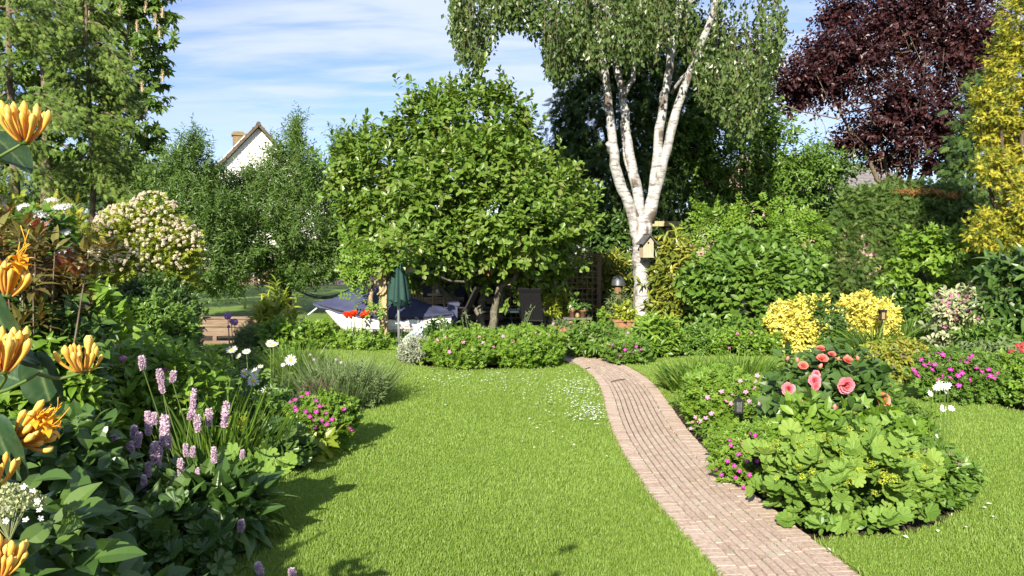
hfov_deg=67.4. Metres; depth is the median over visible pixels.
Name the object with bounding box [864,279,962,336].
leafy shrub
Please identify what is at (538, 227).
magnolia tree
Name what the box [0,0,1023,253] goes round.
sky
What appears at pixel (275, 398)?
astrantia plant
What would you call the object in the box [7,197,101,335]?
viburnum shrub
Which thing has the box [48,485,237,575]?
bellflower plant
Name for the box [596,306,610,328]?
pelargonium
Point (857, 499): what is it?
ground cover
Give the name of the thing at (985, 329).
peony plant
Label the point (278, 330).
geranium plant
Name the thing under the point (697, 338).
mint mound
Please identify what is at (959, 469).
spirea shrub
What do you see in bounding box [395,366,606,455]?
lawn daisies
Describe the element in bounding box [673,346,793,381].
iris plant
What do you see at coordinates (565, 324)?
flower pot
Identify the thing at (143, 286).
box shrub
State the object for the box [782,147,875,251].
hawthorn tree
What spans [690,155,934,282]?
house
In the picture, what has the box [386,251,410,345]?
parasol
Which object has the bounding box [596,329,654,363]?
geranium plant
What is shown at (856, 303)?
euonymus shrub
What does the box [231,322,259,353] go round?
rosemary shrub
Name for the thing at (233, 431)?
crocosmia
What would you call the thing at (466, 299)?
reclining chair
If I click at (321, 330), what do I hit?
geranium plant
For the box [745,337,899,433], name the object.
rose bush
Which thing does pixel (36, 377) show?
honeysuckle
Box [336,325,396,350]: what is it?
geranium plant
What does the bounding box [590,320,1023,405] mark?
ground cover
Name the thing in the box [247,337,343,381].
grass clump
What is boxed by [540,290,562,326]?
shrub
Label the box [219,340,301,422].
oxeye daisy
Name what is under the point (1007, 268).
buddleja shrub
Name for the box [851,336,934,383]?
gold spirea
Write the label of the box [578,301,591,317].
flower pot
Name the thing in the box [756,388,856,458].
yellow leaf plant
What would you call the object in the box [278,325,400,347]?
ground cover
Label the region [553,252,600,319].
trellis
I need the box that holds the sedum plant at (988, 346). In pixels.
[928,336,1023,377]
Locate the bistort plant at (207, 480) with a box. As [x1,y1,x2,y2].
[87,355,300,575]
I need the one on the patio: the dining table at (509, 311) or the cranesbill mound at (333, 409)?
the dining table at (509, 311)
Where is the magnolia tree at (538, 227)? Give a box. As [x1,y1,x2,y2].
[308,47,607,332]
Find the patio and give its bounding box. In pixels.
[403,325,577,335]
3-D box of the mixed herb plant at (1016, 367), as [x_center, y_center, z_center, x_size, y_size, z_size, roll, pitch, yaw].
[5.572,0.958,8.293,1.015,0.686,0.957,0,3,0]
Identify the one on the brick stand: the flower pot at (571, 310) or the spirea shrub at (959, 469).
the flower pot at (571, 310)
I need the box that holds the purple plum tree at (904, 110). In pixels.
[704,0,1020,231]
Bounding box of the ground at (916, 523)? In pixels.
[82,255,1023,575]
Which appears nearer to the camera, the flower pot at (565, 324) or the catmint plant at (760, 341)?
the catmint plant at (760, 341)
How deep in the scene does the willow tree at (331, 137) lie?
21.76 m
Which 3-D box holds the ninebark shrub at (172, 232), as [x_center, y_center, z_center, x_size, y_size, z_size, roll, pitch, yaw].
[-5.195,-0.105,10.782,1.704,2.554,1.703,-2,3,-36]
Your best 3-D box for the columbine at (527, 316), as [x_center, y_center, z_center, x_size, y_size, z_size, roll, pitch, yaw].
[0.195,0.663,12.644,0.374,0.813,0.167,0,3,0]
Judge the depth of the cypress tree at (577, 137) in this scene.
20.48 m
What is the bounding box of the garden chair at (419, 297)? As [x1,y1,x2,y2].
[409,290,423,301]
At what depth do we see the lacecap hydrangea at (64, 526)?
2.02 m
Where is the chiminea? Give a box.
[609,276,625,319]
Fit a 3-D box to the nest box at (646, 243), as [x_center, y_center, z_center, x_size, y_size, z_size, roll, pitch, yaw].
[2.781,-0.874,15.818,0.369,0.494,0.300,-1,3,-14]
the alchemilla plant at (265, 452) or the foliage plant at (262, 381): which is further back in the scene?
the foliage plant at (262, 381)
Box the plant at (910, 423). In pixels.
[854,387,936,480]
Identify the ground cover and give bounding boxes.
[0,345,361,575]
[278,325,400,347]
[395,341,566,367]
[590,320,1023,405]
[667,357,966,535]
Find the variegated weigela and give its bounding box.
[918,279,1015,349]
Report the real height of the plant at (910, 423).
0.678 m
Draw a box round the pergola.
[652,221,680,314]
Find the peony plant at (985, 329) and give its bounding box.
[944,307,1023,359]
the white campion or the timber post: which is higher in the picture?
the timber post
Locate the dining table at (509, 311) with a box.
[483,308,520,326]
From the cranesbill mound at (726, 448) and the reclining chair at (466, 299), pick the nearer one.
the cranesbill mound at (726, 448)
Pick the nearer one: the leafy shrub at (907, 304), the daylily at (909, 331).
the daylily at (909, 331)
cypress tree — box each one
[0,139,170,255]
[532,0,736,249]
[924,49,1022,294]
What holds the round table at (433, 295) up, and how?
on the patio
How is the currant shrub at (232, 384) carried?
on the ground at (916, 523)
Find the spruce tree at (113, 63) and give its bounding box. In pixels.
[31,0,163,225]
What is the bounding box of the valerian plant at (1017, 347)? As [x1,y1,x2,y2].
[1007,342,1023,361]
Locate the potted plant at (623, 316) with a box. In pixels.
[611,299,639,329]
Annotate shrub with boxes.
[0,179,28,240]
[0,203,128,461]
[0,314,129,495]
[1,399,146,560]
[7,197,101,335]
[66,274,153,412]
[79,190,208,306]
[97,326,241,468]
[110,269,211,350]
[116,289,203,357]
[197,351,244,419]
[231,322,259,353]
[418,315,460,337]
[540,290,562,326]
[557,244,633,321]
[635,223,713,327]
[673,222,835,332]
[761,292,845,353]
[803,293,857,353]
[816,325,846,348]
[835,288,904,340]
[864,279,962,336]
[873,217,998,337]
[918,432,990,510]
[958,237,1023,351]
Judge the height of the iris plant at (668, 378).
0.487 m
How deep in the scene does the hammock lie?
23.94 m
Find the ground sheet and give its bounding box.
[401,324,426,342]
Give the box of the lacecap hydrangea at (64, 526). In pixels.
[0,446,207,575]
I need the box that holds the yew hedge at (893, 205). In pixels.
[813,173,1010,308]
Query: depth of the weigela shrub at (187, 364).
5.76 m
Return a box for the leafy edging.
[694,314,769,352]
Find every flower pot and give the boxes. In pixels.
[548,317,562,328]
[553,315,572,330]
[567,297,580,317]
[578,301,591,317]
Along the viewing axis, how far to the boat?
13.75 m
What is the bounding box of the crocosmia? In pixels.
[110,373,307,462]
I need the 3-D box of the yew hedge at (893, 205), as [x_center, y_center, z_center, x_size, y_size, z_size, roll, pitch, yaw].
[9.543,-0.870,18.701,5.134,3.899,2.646,0,3,0]
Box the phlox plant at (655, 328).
[626,309,685,358]
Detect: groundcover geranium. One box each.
[417,323,501,369]
[492,322,572,368]
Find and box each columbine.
[439,315,446,333]
[461,311,471,328]
[519,305,534,325]
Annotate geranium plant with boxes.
[243,313,310,350]
[289,314,341,348]
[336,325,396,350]
[561,315,629,358]
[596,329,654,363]
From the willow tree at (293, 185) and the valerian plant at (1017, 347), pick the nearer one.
the valerian plant at (1017, 347)
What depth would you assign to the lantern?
6.42 m
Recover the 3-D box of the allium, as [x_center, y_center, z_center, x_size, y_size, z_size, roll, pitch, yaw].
[-4.620,0.738,12.643,0.229,0.680,0.130,0,3,0]
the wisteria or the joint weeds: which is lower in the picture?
the joint weeds
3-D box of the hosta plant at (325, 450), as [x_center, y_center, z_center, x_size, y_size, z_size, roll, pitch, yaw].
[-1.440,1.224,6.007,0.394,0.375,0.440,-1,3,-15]
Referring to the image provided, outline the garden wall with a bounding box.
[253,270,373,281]
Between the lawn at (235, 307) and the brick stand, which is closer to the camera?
the brick stand
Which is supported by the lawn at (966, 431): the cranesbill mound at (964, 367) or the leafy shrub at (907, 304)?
the cranesbill mound at (964, 367)
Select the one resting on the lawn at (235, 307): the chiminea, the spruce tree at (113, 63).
the spruce tree at (113, 63)
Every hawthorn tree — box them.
[651,71,852,315]
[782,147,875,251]
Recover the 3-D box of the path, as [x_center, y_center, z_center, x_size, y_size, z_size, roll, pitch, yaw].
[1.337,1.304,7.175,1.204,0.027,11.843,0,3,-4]
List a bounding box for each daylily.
[808,314,939,354]
[874,311,934,342]
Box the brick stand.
[563,317,591,328]
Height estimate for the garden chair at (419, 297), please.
0.811 m
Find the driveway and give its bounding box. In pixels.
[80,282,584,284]
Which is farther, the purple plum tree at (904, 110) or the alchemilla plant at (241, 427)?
the purple plum tree at (904, 110)
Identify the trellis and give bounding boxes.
[496,287,535,324]
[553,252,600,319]
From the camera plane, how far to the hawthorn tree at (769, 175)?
20.05 m
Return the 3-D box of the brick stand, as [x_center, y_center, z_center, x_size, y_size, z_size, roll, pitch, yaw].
[1.295,0.765,15.248,0.560,0.358,0.300,0,3,0]
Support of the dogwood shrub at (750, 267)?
on the ground at (916, 523)
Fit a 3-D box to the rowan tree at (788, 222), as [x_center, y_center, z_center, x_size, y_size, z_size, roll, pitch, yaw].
[5.289,-0.610,16.865,3.598,3.008,1.788,0,3,0]
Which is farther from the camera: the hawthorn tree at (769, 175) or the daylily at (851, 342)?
the hawthorn tree at (769, 175)
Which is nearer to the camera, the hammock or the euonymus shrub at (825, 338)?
the euonymus shrub at (825, 338)
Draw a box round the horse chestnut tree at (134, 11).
[0,0,186,265]
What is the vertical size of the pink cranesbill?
0.711 m
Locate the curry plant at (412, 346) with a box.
[394,333,429,365]
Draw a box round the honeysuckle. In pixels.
[0,100,102,575]
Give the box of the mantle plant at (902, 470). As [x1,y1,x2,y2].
[741,411,946,534]
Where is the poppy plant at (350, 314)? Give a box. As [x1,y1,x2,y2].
[329,310,375,340]
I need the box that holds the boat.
[300,285,459,333]
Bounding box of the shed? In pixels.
[388,273,506,320]
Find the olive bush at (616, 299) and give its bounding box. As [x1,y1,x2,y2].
[605,288,633,314]
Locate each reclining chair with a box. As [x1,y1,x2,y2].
[451,286,481,327]
[459,283,486,327]
[517,288,549,329]
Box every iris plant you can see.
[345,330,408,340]
[645,352,751,394]
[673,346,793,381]
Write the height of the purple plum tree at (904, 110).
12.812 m
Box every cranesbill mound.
[283,386,365,449]
[702,415,787,488]
[901,342,1014,405]
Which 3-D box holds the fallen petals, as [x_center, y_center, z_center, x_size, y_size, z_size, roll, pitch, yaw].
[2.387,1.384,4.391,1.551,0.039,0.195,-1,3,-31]
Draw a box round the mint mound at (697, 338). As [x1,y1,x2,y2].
[671,321,712,356]
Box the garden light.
[878,309,886,339]
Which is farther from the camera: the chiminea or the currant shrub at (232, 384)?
the chiminea
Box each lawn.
[194,285,512,327]
[201,344,711,575]
[631,355,1023,575]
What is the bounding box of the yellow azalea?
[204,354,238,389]
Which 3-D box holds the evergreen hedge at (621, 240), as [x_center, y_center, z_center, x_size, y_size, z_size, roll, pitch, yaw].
[1.404,-0.766,20.085,6.182,3.453,3.169,0,3,0]
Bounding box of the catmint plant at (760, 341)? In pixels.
[704,326,784,355]
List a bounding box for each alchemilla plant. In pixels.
[203,410,264,446]
[217,438,302,503]
[249,415,320,470]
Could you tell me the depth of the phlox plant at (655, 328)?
12.10 m
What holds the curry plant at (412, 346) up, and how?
on the lawn at (465, 416)
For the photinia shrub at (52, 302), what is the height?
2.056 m
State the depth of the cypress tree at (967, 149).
19.04 m
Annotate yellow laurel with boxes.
[239,273,307,331]
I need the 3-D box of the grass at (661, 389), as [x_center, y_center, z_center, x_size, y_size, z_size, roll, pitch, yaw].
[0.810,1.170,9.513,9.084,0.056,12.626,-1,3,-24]
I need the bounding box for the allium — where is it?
[224,313,237,348]
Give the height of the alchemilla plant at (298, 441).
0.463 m
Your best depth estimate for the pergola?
18.50 m
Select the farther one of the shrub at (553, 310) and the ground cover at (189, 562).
the shrub at (553, 310)
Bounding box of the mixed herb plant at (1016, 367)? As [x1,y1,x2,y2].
[977,347,1023,408]
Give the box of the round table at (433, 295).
[427,293,445,306]
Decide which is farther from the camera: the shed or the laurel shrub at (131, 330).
the shed
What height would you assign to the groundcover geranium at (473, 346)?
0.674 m
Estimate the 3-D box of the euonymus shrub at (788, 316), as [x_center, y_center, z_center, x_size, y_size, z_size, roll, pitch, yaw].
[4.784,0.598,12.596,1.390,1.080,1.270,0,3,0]
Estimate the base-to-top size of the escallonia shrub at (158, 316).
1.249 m
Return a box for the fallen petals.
[828,502,994,550]
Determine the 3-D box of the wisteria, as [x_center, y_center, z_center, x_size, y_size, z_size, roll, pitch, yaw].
[-2.462,-0.214,13.068,1.081,1.739,0.960,0,3,0]
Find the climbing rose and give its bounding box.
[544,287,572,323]
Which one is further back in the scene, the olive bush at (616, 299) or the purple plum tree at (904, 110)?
the purple plum tree at (904, 110)
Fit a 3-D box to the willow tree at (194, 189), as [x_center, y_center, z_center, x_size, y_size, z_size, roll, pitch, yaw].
[-7.999,-1.717,18.813,4.387,5.061,2.765,1,3,18]
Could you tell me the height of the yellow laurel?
1.407 m
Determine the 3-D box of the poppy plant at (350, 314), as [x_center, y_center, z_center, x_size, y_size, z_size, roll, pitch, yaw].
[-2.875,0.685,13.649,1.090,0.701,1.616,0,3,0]
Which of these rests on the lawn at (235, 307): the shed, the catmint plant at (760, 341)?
the shed
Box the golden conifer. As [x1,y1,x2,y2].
[955,0,1023,287]
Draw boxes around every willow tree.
[100,113,267,308]
[206,100,355,312]
[314,115,389,287]
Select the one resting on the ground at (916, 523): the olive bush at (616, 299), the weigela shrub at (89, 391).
the weigela shrub at (89, 391)
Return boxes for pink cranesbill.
[674,360,767,434]
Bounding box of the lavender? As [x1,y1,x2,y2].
[263,347,416,410]
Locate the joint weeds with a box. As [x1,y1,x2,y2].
[576,358,831,575]
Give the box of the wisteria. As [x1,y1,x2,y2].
[335,225,396,325]
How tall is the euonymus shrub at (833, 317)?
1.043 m
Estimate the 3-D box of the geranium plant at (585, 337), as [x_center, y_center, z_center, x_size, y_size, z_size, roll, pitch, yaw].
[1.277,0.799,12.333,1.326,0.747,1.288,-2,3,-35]
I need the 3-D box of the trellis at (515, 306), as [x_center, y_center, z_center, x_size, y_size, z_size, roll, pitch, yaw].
[0.091,0.409,17.655,0.920,0.890,0.090,0,3,0]
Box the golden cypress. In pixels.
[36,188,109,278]
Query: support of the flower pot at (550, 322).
on the patio
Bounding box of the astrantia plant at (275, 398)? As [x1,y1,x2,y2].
[235,382,296,425]
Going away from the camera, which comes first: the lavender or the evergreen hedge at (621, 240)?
the lavender
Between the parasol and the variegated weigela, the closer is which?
the variegated weigela
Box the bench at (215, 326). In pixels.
[200,316,276,344]
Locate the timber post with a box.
[379,266,415,335]
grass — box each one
[199,342,1023,575]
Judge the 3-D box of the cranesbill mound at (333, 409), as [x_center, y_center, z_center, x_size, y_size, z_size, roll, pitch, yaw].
[-1.581,1.058,6.358,0.723,0.535,0.717,0,3,0]
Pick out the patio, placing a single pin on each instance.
(501, 327)
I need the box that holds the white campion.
[920,372,954,452]
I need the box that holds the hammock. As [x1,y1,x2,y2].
[291,287,349,304]
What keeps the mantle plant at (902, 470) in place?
on the ground at (916, 523)
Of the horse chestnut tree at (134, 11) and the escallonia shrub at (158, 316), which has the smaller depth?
the escallonia shrub at (158, 316)
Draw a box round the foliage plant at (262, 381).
[232,367,272,408]
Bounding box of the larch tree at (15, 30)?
[0,0,104,204]
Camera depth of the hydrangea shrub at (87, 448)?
3.82 m
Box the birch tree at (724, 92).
[441,0,788,325]
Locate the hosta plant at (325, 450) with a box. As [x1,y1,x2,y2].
[311,423,352,463]
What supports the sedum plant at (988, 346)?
on the ground at (916, 523)
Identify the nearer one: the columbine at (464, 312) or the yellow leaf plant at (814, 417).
the yellow leaf plant at (814, 417)
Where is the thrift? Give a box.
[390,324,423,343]
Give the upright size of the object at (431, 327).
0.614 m
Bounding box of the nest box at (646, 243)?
[636,233,657,257]
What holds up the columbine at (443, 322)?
on the ground at (916, 523)
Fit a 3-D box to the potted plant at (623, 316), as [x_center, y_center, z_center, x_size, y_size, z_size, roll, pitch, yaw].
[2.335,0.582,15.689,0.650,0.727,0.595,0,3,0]
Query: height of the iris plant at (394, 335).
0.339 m
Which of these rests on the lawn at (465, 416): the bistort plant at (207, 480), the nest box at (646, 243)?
the bistort plant at (207, 480)
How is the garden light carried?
on the ground at (916, 523)
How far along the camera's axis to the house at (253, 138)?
44.53 m
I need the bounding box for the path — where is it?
[561,352,859,575]
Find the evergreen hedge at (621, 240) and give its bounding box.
[489,198,678,320]
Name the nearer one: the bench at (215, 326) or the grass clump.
the grass clump
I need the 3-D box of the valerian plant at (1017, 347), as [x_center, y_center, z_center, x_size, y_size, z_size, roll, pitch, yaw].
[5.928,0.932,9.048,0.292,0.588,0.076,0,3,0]
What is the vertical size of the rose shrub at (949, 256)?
2.418 m
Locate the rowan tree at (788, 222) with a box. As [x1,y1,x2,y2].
[671,191,839,312]
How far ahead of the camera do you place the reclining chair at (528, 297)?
14.55 m
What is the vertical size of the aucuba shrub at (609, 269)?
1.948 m
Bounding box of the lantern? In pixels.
[733,396,743,418]
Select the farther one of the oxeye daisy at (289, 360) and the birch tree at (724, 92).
the birch tree at (724, 92)
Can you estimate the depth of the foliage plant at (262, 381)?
7.60 m
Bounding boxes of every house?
[180,122,328,265]
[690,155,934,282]
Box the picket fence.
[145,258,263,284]
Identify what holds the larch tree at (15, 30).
on the lawn at (235, 307)
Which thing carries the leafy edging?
on the ground at (916, 523)

